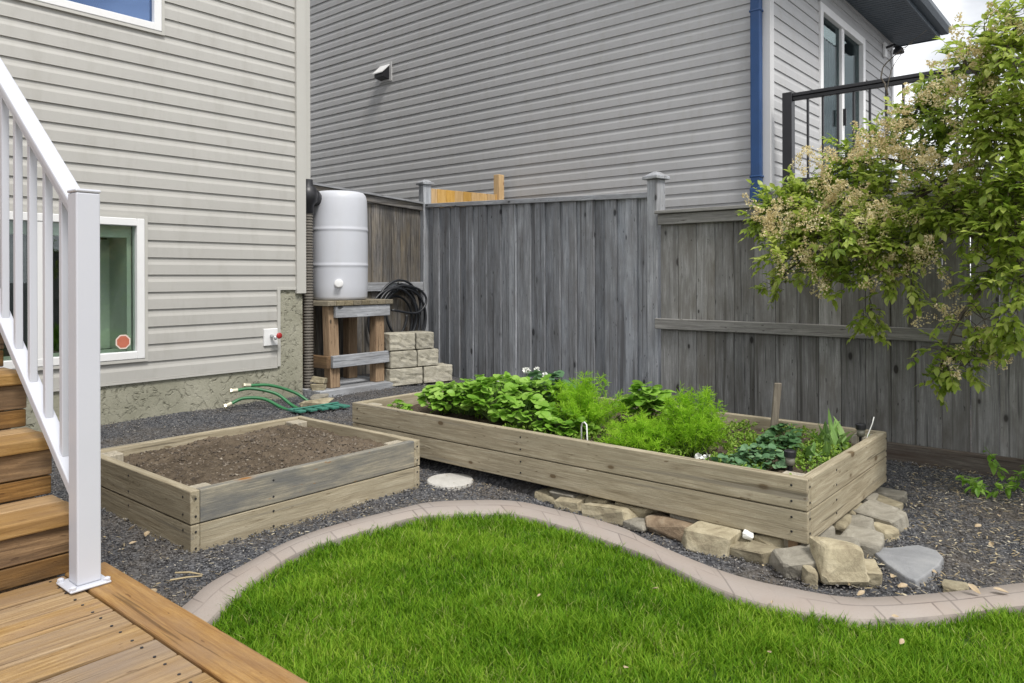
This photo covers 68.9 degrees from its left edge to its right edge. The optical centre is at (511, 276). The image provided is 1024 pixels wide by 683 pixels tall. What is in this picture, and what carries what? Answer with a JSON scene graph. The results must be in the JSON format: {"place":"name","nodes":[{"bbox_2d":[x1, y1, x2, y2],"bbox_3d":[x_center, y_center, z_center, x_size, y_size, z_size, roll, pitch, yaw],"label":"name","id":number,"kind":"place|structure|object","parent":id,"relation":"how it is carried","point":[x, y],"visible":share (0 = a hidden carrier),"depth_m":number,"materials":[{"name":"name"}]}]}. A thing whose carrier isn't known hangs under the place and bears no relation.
{"place":"outdoors","nodes":[
{"label":"outdoors","id":0,"kind":"place"},
{"bbox_2d":[35,374,1023,606],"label":"gravel bed","id":1,"kind":"object","parent":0,"point":[518,486],"visible":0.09,"depth_m":3.28,"materials":[{"name":"grey gravel"}]},
{"bbox_2d":[170,575,201,580],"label":"twig","id":2,"kind":"object","parent":1,"relation":"on","point":[184,577],"visible":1,"depth_m":2.57,"materials":[{"name":"beige wood"}]},
{"bbox_2d":[175,571,202,574],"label":"twig","id":3,"kind":"object","parent":1,"relation":"on","point":[190,572],"visible":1,"depth_m":2.62,"materials":[{"name":"beige wood"}]},
{"bbox_2d":[223,396,288,410],"bbox_3d":[-1.949,0.980,5.741,0.511,0.116,0.120,0,0,-5],"label":"garden hose","id":4,"kind":"object","parent":1,"relation":"on","point":[228,404],"visible":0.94,"depth_m":5.75,"materials":[{"name":"green rubber"}]},
{"bbox_2d":[101,416,419,553],"bbox_3d":[-1.244,0.971,3.648,1.043,0.326,1.191,0,0,40],"label":"raised bed","id":5,"kind":"object","parent":1,"relation":"on","point":[195,492],"visible":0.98,"depth_m":3.36,"materials":[{"name":"beige wood"}]},
{"bbox_2d":[229,387,298,407],"bbox_3d":[-1.912,0.947,5.804,0.542,0.181,0.127,0,0,-5],"label":"garden hose","id":6,"kind":"object","parent":1,"relation":"on","point":[237,390],"visible":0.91,"depth_m":5.82,"materials":[{"name":"green rubber"}]},
{"bbox_2d":[242,383,307,400],"bbox_3d":[-1.833,0.933,5.956,0.600,0.210,0.137,0,0,-16],"label":"garden hose","id":7,"kind":"object","parent":1,"relation":"on","point":[273,386],"visible":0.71,"depth_m":5.96,"materials":[{"name":"green rubber"}]},
{"bbox_2d":[299,397,333,406],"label":"stone","id":8,"kind":"object","parent":1,"relation":"on","point":[315,402],"visible":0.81,"depth_m":5.92,"materials":[{"name":"stone"}]},
{"bbox_2d":[288,402,349,412],"bbox_3d":[-1.473,0.996,5.702,0.441,0.027,0.173,0,0,-37],"label":"garden hose","id":9,"kind":"object","parent":1,"relation":"on","point":[327,406],"visible":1,"depth_m":5.67,"materials":[{"name":"teal plastic"}]},
{"bbox_2d":[310,393,328,399],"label":"stone","id":10,"kind":"object","parent":1,"relation":"on","point":[318,396],"visible":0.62,"depth_m":6.12,"materials":[{"name":"grey stone"}]},
{"bbox_2d":[302,299,396,397],"bbox_3d":[-1.557,0.619,6.781,0.600,0.825,0.860,0,0,40],"label":"barrel stand","id":11,"kind":"object","parent":1,"relation":"on","point":[331,362],"visible":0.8,"depth_m":6.64,"materials":[{"name":"brown wood"}]},
{"bbox_2d":[310,383,326,390],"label":"stone","id":12,"kind":"object","parent":11,"relation":"on","point":[318,386],"visible":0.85,"depth_m":6.33,"materials":[{"name":"stone"}]},
{"bbox_2d":[310,376,327,383],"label":"stone","id":13,"kind":"object","parent":12,"relation":"on","point":[319,380],"visible":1,"depth_m":6.33,"materials":[{"name":"stone"}]},
{"bbox_2d":[312,190,367,299],"bbox_3d":[-1.567,-0.280,6.780,0.511,0.972,0.511,0,0,40],"label":"water barrel","id":14,"kind":"object","parent":11,"relation":"on","point":[340,245],"visible":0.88,"depth_m":6.56,"materials":[{"name":"white plastic"}]},
{"bbox_2d":[384,366,422,385],"bbox_3d":[-1.042,0.928,7.028,0.346,0.160,0.230,0,0,-35],"label":"garden block","id":15,"kind":"object","parent":1,"relation":"on","point":[403,376],"depth_m":6.93,"materials":[{"name":"beige stone"}]},
{"bbox_2d":[384,350,416,368],"bbox_3d":[-1.063,0.764,7.014,0.278,0.160,0.229,0,0,-35],"label":"garden block","id":16,"kind":"object","parent":15,"relation":"on","point":[403,359],"depth_m":6.92,"materials":[{"name":"beige stone"}]},
{"bbox_2d":[384,332,414,350],"bbox_3d":[-1.076,0.601,7.006,0.267,0.160,0.229,0,0,-35],"label":"garden block","id":17,"kind":"object","parent":16,"relation":"on","point":[395,341],"depth_m":6.92,"materials":[{"name":"beige stone"}]},
{"bbox_2d":[419,363,452,382],"bbox_3d":[-0.763,0.927,7.221,0.315,0.160,0.229,0,0,-35],"label":"garden block","id":18,"kind":"object","parent":1,"relation":"on","point":[441,372],"depth_m":7.12,"materials":[{"name":"beige stone"}]},
{"bbox_2d":[413,348,438,366],"bbox_3d":[-0.854,0.764,7.160,0.226,0.159,0.230,0,0,-34],"label":"garden block","id":19,"kind":"object","parent":18,"relation":"on","point":[428,357],"depth_m":7.07,"materials":[{"name":"beige stone"}]},
{"bbox_2d":[407,331,433,348],"bbox_3d":[-0.879,0.601,7.142,0.194,0.160,0.230,0,0,-35],"label":"garden block","id":20,"kind":"object","parent":19,"relation":"on","point":[424,339],"depth_m":7.05,"materials":[{"name":"beige stone"}]},
{"bbox_2d":[426,473,473,490],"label":"stepping stone","id":21,"kind":"object","parent":1,"relation":"on","point":[453,480],"visible":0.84,"depth_m":3.81,"materials":[{"name":"stone"}]},
{"bbox_2d":[534,487,554,503],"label":"stone","id":22,"kind":"object","parent":1,"relation":"on","point":[544,494],"visible":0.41,"depth_m":3.56,"materials":[{"name":"stone"}]},
{"bbox_2d":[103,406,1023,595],"bbox_3d":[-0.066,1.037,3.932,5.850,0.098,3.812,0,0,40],"label":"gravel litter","id":23,"kind":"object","parent":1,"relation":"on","point":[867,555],"visible":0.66,"depth_m":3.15,"materials":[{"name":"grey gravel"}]},
{"bbox_2d":[550,488,583,499],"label":"stone","id":24,"kind":"object","parent":1,"relation":"on","point":[555,493],"visible":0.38,"depth_m":3.49,"materials":[{"name":"grey stone"}]},
{"bbox_2d":[554,494,587,513],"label":"stone","id":25,"kind":"object","parent":1,"relation":"on","point":[573,504],"visible":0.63,"depth_m":3.42,"materials":[{"name":"stone"}]},
{"bbox_2d":[584,495,613,503],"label":"stone","id":26,"kind":"object","parent":1,"relation":"on","point":[591,499],"visible":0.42,"depth_m":3.38,"materials":[{"name":"stone"}]},
{"bbox_2d":[182,500,1023,628],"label":"lawn edging","id":27,"kind":"object","parent":1,"relation":"on","point":[202,604],"visible":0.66,"depth_m":2.52,"materials":[{"name":"grey concrete"}]},
{"bbox_2d":[968,583,980,593],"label":"dry leaf","id":28,"kind":"object","parent":27,"relation":"on","point":[973,587],"visible":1,"depth_m":2.44,"materials":[{"name":"beige plant"}]},
{"bbox_2d":[994,587,1008,592],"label":"dry leaf","id":29,"kind":"object","parent":27,"relation":"on","point":[999,589],"visible":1,"depth_m":2.45,"materials":[{"name":"beige plant"}]},
{"bbox_2d":[581,502,636,525],"bbox_3d":[0.451,1.047,3.311,0.258,0.096,0.158,0,0,40],"label":"stone","id":30,"kind":"object","parent":1,"relation":"on","point":[613,513],"visible":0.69,"depth_m":3.25,"materials":[{"name":"stone"}]},
{"bbox_2d":[352,391,886,546],"bbox_3d":[0.424,0.949,4.037,2.688,0.400,1.112,0,0,40],"label":"raised bed","id":31,"kind":"object","parent":1,"relation":"on","point":[799,506],"visible":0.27,"depth_m":3.29,"materials":[{"name":"beige wood"}]},
{"bbox_2d":[387,399,412,409],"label":"seedling","id":32,"kind":"object","parent":31,"relation":"on","point":[405,406],"visible":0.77,"depth_m":4.34,"materials":[{"name":"green plant"}]},
{"bbox_2d":[414,381,463,413],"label":"strawberry plant","id":33,"kind":"object","parent":31,"relation":"on","point":[426,392],"visible":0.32,"depth_m":4.39,"materials":[{"name":"green plant"}]},
{"bbox_2d":[428,378,498,415],"bbox_3d":[-0.281,0.692,4.321,0.440,0.222,0.389,0,0,40],"label":"strawberry plant","id":34,"kind":"object","parent":31,"relation":"on","point":[452,392],"visible":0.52,"depth_m":4.25,"materials":[{"name":"green plant"}]},
{"bbox_2d":[475,374,509,389],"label":"strawberry plant","id":35,"kind":"object","parent":31,"relation":"on","point":[497,376],"visible":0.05,"depth_m":4.55,"materials":[{"name":"green plant"}]},
{"bbox_2d":[461,374,529,405],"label":"strawberry plant","id":36,"kind":"object","parent":31,"relation":"on","point":[512,379],"visible":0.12,"depth_m":4.33,"materials":[{"name":"green plant"}]},
{"bbox_2d":[460,371,531,421],"bbox_3d":[-0.076,0.661,4.136,0.426,0.270,0.453,0,0,40],"label":"strawberry plant","id":37,"kind":"object","parent":31,"relation":"on","point":[484,399],"visible":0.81,"depth_m":4.07,"materials":[{"name":"green plant"}]},
{"bbox_2d":[488,391,554,427],"bbox_3d":[0.067,0.698,3.933,0.384,0.195,0.395,0,0,40],"label":"strawberry plant","id":38,"kind":"object","parent":31,"relation":"on","point":[538,400],"visible":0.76,"depth_m":3.89,"materials":[{"name":"green plant"}]},
{"bbox_2d":[522,367,547,376],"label":"white flower","id":39,"kind":"object","parent":31,"relation":"on","point":[526,370],"visible":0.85,"depth_m":4.49,"materials":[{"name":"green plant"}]},
{"bbox_2d":[518,374,568,416],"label":"strawberry plant","id":40,"kind":"object","parent":31,"relation":"on","point":[545,380],"visible":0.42,"depth_m":4.19,"materials":[{"name":"green plant"}]},
{"bbox_2d":[528,370,575,404],"bbox_3d":[0.193,0.664,4.350,0.402,0.261,0.405,0,0,40],"label":"columbine","id":41,"kind":"object","parent":31,"relation":"on","point":[556,374],"visible":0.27,"depth_m":4.31,"materials":[{"name":"green plant"}]},
{"bbox_2d":[531,405,600,435],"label":"strawberry plant","id":42,"kind":"object","parent":31,"relation":"on","point":[547,416],"visible":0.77,"depth_m":3.71,"materials":[{"name":"green plant"}]},
{"bbox_2d":[581,421,587,439],"bbox_3d":[0.342,0.766,3.534,0.008,0.165,0.053,0,0,-32],"label":"wire hoop","id":43,"kind":"object","parent":31,"relation":"in","point":[586,430],"visible":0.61,"depth_m":3.52,"materials":[{"name":"white plastic"}]},
{"bbox_2d":[543,370,629,433],"bbox_3d":[0.363,0.643,3.856,0.420,0.350,0.460,0,0,40],"label":"dill plant","id":44,"kind":"object","parent":31,"relation":"on","point":[582,397],"visible":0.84,"depth_m":3.78,"materials":[{"name":"green plant"}]},
{"bbox_2d":[598,405,680,452],"bbox_3d":[0.595,0.727,3.481,0.403,0.231,0.375,0,0,22],"label":"dill plant","id":45,"kind":"object","parent":31,"relation":"on","point":[644,433],"visible":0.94,"depth_m":3.42,"materials":[{"name":"green plant"}]},
{"bbox_2d":[610,380,676,421],"bbox_3d":[0.730,0.683,4.050,0.346,0.245,0.369,0,0,40],"label":"leafy bush","id":46,"kind":"object","parent":31,"relation":"on","point":[647,400],"visible":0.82,"depth_m":3.98,"materials":[{"name":"green plant"}]},
{"bbox_2d":[430,407,869,474],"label":"soil","id":47,"kind":"structure","parent":31,"relation":"on","point":[730,443],"depth_m":3.52,"materials":[{"name":"brown soil"}]},
{"bbox_2d":[653,381,728,456],"bbox_3d":[0.831,0.658,3.445,0.380,0.353,0.350,0,0,40],"label":"dill plant","id":48,"kind":"object","parent":31,"relation":"on","point":[698,436],"visible":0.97,"depth_m":3.40,"materials":[{"name":"green plant"}]},
{"bbox_2d":[695,453,710,460],"bbox_3d":[0.821,0.773,3.208,0.072,0.036,0.033,0,0,12],"label":"white blossom","id":49,"kind":"object","parent":31,"relation":"on","point":[698,455],"visible":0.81,"depth_m":3.20,"materials":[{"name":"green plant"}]},
{"bbox_2d":[711,453,748,466],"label":"seedling","id":50,"kind":"object","parent":31,"relation":"on","point":[725,458],"visible":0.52,"depth_m":3.06,"materials":[{"name":"green plant"}]},
{"bbox_2d":[729,443,786,469],"bbox_3d":[1.041,0.753,3.125,0.231,0.113,0.227,0,0,-15],"label":"columbine","id":51,"kind":"object","parent":31,"relation":"on","point":[755,452],"visible":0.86,"depth_m":3.11,"materials":[{"name":"green plant"}]},
{"bbox_2d":[770,383,781,426],"bbox_3d":[1.359,0.706,3.853,0.064,0.320,0.032,0,0,40],"label":"garden stake","id":52,"kind":"object","parent":31,"relation":"in","point":[776,404],"visible":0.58,"depth_m":3.84,"materials":[{"name":"brown wood"}]},
{"bbox_2d":[756,433,801,450],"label":"dark plant","id":53,"kind":"object","parent":31,"relation":"on","point":[791,440],"visible":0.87,"depth_m":3.42,"materials":[{"name":"green plant"}]},
{"bbox_2d":[765,423,802,438],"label":"dark plant","id":54,"kind":"object","parent":31,"relation":"on","point":[773,430],"visible":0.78,"depth_m":3.61,"materials":[{"name":"green plant"}]},
{"bbox_2d":[784,449,795,470],"bbox_3d":[1.132,0.798,3.039,0.048,0.186,0.049,0,0,40],"label":"solar light","id":55,"kind":"object","parent":31,"relation":"in","point":[790,455],"visible":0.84,"depth_m":3.02,"materials":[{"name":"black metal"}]},
{"bbox_2d":[797,441,830,463],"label":"tulip plant","id":56,"kind":"object","parent":31,"relation":"on","point":[810,449],"visible":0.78,"depth_m":3.24,"materials":[{"name":"green plant"}]},
{"bbox_2d":[818,422,828,443],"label":"tulip plant","id":57,"kind":"object","parent":31,"relation":"on","point":[821,433],"visible":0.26,"depth_m":3.60,"materials":[{"name":"green plant"}]},
{"bbox_2d":[803,408,855,451],"bbox_3d":[1.474,0.710,3.416,0.259,0.184,0.171,0,0,-39],"label":"tulip plant","id":58,"kind":"object","parent":31,"relation":"on","point":[832,433],"visible":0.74,"depth_m":3.46,"materials":[{"name":"green plant"}]},
{"bbox_2d":[855,423,865,441],"bbox_3d":[1.664,0.792,3.559,0.048,0.186,0.049,0,0,40],"label":"solar light","id":59,"kind":"object","parent":31,"relation":"in","point":[860,428],"visible":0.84,"depth_m":3.54,"materials":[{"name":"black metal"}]},
{"bbox_2d":[622,517,647,531],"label":"stone","id":60,"kind":"object","parent":1,"relation":"on","point":[637,524],"visible":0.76,"depth_m":3.15,"materials":[{"name":"grey stone"}]},
{"bbox_2d":[615,502,658,517],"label":"stone","id":61,"kind":"object","parent":1,"relation":"on","point":[641,512],"visible":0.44,"depth_m":3.23,"materials":[{"name":"stone"}]},
{"bbox_2d":[645,511,693,541],"bbox_3d":[0.669,1.045,3.136,0.257,0.092,0.196,0,0,40],"label":"stone","id":62,"kind":"object","parent":1,"relation":"on","point":[663,524],"visible":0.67,"depth_m":3.07,"materials":[{"name":"beige stone"}]},
{"bbox_2d":[670,514,698,522],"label":"stone","id":63,"kind":"object","parent":1,"relation":"on","point":[692,520],"visible":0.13,"depth_m":3.09,"materials":[{"name":"grey stone"}]},
{"bbox_2d":[681,520,743,558],"bbox_3d":[0.787,1.037,2.974,0.245,0.100,0.206,0,0,40],"label":"stone","id":64,"kind":"object","parent":1,"relation":"on","point":[706,538],"visible":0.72,"depth_m":2.90,"materials":[{"name":"stone"}]},
{"bbox_2d":[729,537,787,565],"bbox_3d":[0.934,1.056,2.890,0.269,0.077,0.190,0,0,40],"label":"stone","id":65,"kind":"object","parent":1,"relation":"on","point":[753,551],"visible":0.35,"depth_m":2.82,"materials":[{"name":"stone"}]},
{"bbox_2d":[742,529,753,539],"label":"stone","id":66,"kind":"object","parent":65,"relation":"on","point":[748,535],"visible":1,"depth_m":2.87,"materials":[{"name":"white stone"}]},
{"bbox_2d":[754,533,784,546],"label":"stone","id":67,"kind":"object","parent":1,"relation":"on","point":[770,540],"visible":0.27,"depth_m":2.85,"materials":[{"name":"stone"}]},
{"bbox_2d":[768,544,816,580],"bbox_3d":[1.049,1.045,2.736,0.188,0.106,0.189,0,0,-2],"label":"stone","id":68,"kind":"object","parent":1,"relation":"on","point":[789,562],"visible":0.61,"depth_m":2.68,"materials":[{"name":"grey stone"}]},
{"bbox_2d":[801,565,817,588],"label":"stone","id":69,"kind":"object","parent":1,"relation":"on","point":[809,574],"visible":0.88,"depth_m":2.61,"materials":[{"name":"stone"}]},
{"bbox_2d":[818,525,834,536],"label":"stone","id":70,"kind":"object","parent":1,"relation":"on","point":[830,530],"visible":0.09,"depth_m":2.94,"materials":[{"name":"grey stone"}]},
{"bbox_2d":[809,536,869,584],"bbox_3d":[1.161,1.016,2.654,0.167,0.160,0.147,0,0,3],"label":"stone","id":71,"kind":"object","parent":1,"relation":"on","point":[839,562],"visible":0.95,"depth_m":2.59,"materials":[{"name":"stone"}]},
{"bbox_2d":[832,513,851,534],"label":"stone","id":72,"kind":"object","parent":1,"relation":"on","point":[841,524],"visible":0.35,"depth_m":3.05,"materials":[{"name":"stone"}]},
{"bbox_2d":[827,534,859,546],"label":"stone","id":73,"kind":"object","parent":1,"relation":"on","point":[854,540],"visible":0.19,"depth_m":2.88,"materials":[{"name":"grey stone"}]},
{"bbox_2d":[847,502,862,514],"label":"stone","id":74,"kind":"object","parent":1,"relation":"on","point":[851,512],"visible":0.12,"depth_m":3.20,"materials":[{"name":"stone"}]},
{"bbox_2d":[849,514,874,529],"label":"stone","id":75,"kind":"object","parent":1,"relation":"on","point":[858,520],"visible":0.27,"depth_m":3.09,"materials":[{"name":"grey stone"}]},
{"bbox_2d":[841,525,884,558],"bbox_3d":[1.374,1.046,2.940,0.168,0.088,0.162,0,0,29],"label":"stone","id":76,"kind":"object","parent":1,"relation":"on","point":[872,541],"visible":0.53,"depth_m":2.89,"materials":[{"name":"grey stone"}]},
{"bbox_2d":[853,558,882,587],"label":"stone","id":77,"kind":"object","parent":1,"relation":"on","point":[874,573],"visible":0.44,"depth_m":2.60,"materials":[{"name":"stone"}]},
{"bbox_2d":[861,492,878,502],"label":"stone","id":78,"kind":"object","parent":1,"relation":"on","point":[873,495],"visible":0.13,"depth_m":3.37,"materials":[{"name":"grey stone"}]},
{"bbox_2d":[853,499,908,533],"bbox_3d":[1.580,1.041,3.210,0.217,0.106,0.194,0,0,-33],"label":"stone","id":79,"kind":"object","parent":1,"relation":"on","point":[883,513],"visible":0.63,"depth_m":3.18,"materials":[{"name":"grey stone"}]},
{"bbox_2d":[874,522,899,542],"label":"stone","id":80,"kind":"object","parent":1,"relation":"on","point":[888,531],"visible":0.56,"depth_m":3.06,"materials":[{"name":"stone"}]},
{"bbox_2d":[877,494,903,509],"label":"stone","id":81,"kind":"object","parent":1,"relation":"on","point":[888,501],"visible":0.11,"depth_m":3.39,"materials":[{"name":"stone"}]},
{"bbox_2d":[874,487,907,504],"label":"stone","id":82,"kind":"object","parent":1,"relation":"on","point":[897,495],"visible":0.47,"depth_m":3.53,"materials":[{"name":"grey stone"}]},
{"bbox_2d":[898,583,906,586],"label":"dry leaf","id":83,"kind":"object","parent":1,"relation":"on","point":[902,585],"visible":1,"depth_m":2.55,"materials":[{"name":"beige plant"}]},
{"bbox_2d":[874,545,943,590],"bbox_3d":[1.509,1.080,2.760,0.276,0.057,0.349,0,0,-3],"label":"flagstone","id":84,"kind":"object","parent":1,"relation":"on","point":[913,565],"visible":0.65,"depth_m":2.75,"materials":[{"name":"grey stone"}]},
{"bbox_2d":[942,579,968,591],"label":"stone","id":85,"kind":"object","parent":1,"relation":"on","point":[950,585],"visible":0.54,"depth_m":2.55,"materials":[{"name":"stone"}]},
{"bbox_2d":[955,475,1023,498],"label":"sprout","id":86,"kind":"object","parent":1,"relation":"on","point":[978,487],"visible":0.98,"depth_m":3.64,"materials":[{"name":"green plant"}]},
{"bbox_2d":[983,447,1023,491],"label":"sprout","id":87,"kind":"object","parent":1,"relation":"on","point":[993,465],"visible":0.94,"depth_m":3.74,"materials":[{"name":"green plant"}]},
{"bbox_2d":[208,508,1023,682],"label":"lawn grass","id":88,"kind":"structure","parent":0,"point":[490,608],"depth_m":2.23,"materials":[{"name":"green plant"}]},
{"bbox_2d":[310,0,950,209],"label":"neighbour house","id":89,"kind":"structure","parent":0,"point":[541,98],"depth_m":8.92,"materials":[{"name":"grey plastic"}]},
{"bbox_2d":[818,1,865,180],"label":"patio door","id":90,"kind":"structure","parent":89,"relation":"in","point":[842,50],"depth_m":8.92,"materials":[{"name":"white plastic"}]},
{"bbox_2d":[770,57,1023,200],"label":"balcony","id":91,"kind":"structure","parent":89,"relation":"attached to","point":[789,99],"depth_m":6.84,"materials":[{"name":"black metal"}]},
{"bbox_2d":[894,0,1023,275],"label":"sky","id":92,"kind":"structure","parent":0,"point":[913,60],"materials":[{"name":"white"}]},
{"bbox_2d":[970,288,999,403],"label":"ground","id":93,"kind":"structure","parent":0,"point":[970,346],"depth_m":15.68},
{"bbox_2d":[0,562,307,682],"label":"wooden deck","id":94,"kind":"structure","parent":93,"relation":"on","point":[121,627],"depth_m":1.74,"materials":[{"name":"brown wood"}]},
{"bbox_2d":[0,333,68,593],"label":"wooden stairs","id":95,"kind":"structure","parent":94,"relation":"on","point":[34,540],"depth_m":2.21,"materials":[{"name":"brown wood"}]},
{"bbox_2d":[0,58,110,593],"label":"stair railing","id":96,"kind":"object","parent":94,"relation":"on","point":[73,438],"visible":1,"depth_m":2.15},
{"bbox_2d":[0,0,321,431],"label":"house","id":97,"kind":"structure","parent":93,"relation":"on","point":[177,132],"depth_m":5.60,"materials":[{"name":"beige plastic"}]},
{"bbox_2d":[0,208,147,369],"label":"window","id":98,"kind":"structure","parent":97,"relation":"in","point":[139,353],"depth_m":5.30,"materials":[{"name":"white plastic"}]},
{"bbox_2d":[17,0,164,35],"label":"window","id":99,"kind":"structure","parent":97,"relation":"in","point":[148,16],"depth_m":5.26,"materials":[{"name":"white plastic"}]},
{"bbox_2d":[431,174,503,332],"bbox_3d":[-0.530,-0.001,8.733,0.090,2.505,1.250,0,0,40],"label":"cedar fence","id":100,"kind":"object","parent":93,"relation":"on","point":[441,196],"visible":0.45,"depth_m":8.72,"materials":[{"name":"brown wood"}]},
{"bbox_2d":[416,171,669,398],"bbox_3d":[0.059,0.096,6.788,0.145,2.308,3.444,0,0,-37],"label":"tall fence","id":101,"kind":"object","parent":93,"relation":"on","point":[570,286],"visible":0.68,"depth_m":6.47,"materials":[{"name":"grey wood"}]},
{"bbox_2d":[302,182,423,377],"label":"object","id":102,"kind":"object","parent":101,"relation":"attached to","point":[393,238],"depth_m":7.69,"materials":[{"name":"wood"}]},
{"bbox_2d":[367,279,426,334],"bbox_3d":[-1.163,0.501,7.670,0.150,0.960,0.754,0,0,40],"label":"hose coil","id":103,"kind":"object","parent":102,"relation":"hanging from","point":[388,294],"visible":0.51,"depth_m":7.78,"materials":[{"name":"black rubber"}]},
{"bbox_2d":[654,191,1023,480],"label":"fence","id":104,"kind":"object","parent":93,"relation":"on","point":[733,340],"visible":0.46,"depth_m":4.64,"materials":[{"name":"grey wood"}]},
{"bbox_2d":[737,0,1023,410],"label":"flowering shrub","id":105,"kind":"object","parent":93,"relation":"on","point":[994,207],"visible":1,"depth_m":3.52,"materials":[{"name":"green plant"}]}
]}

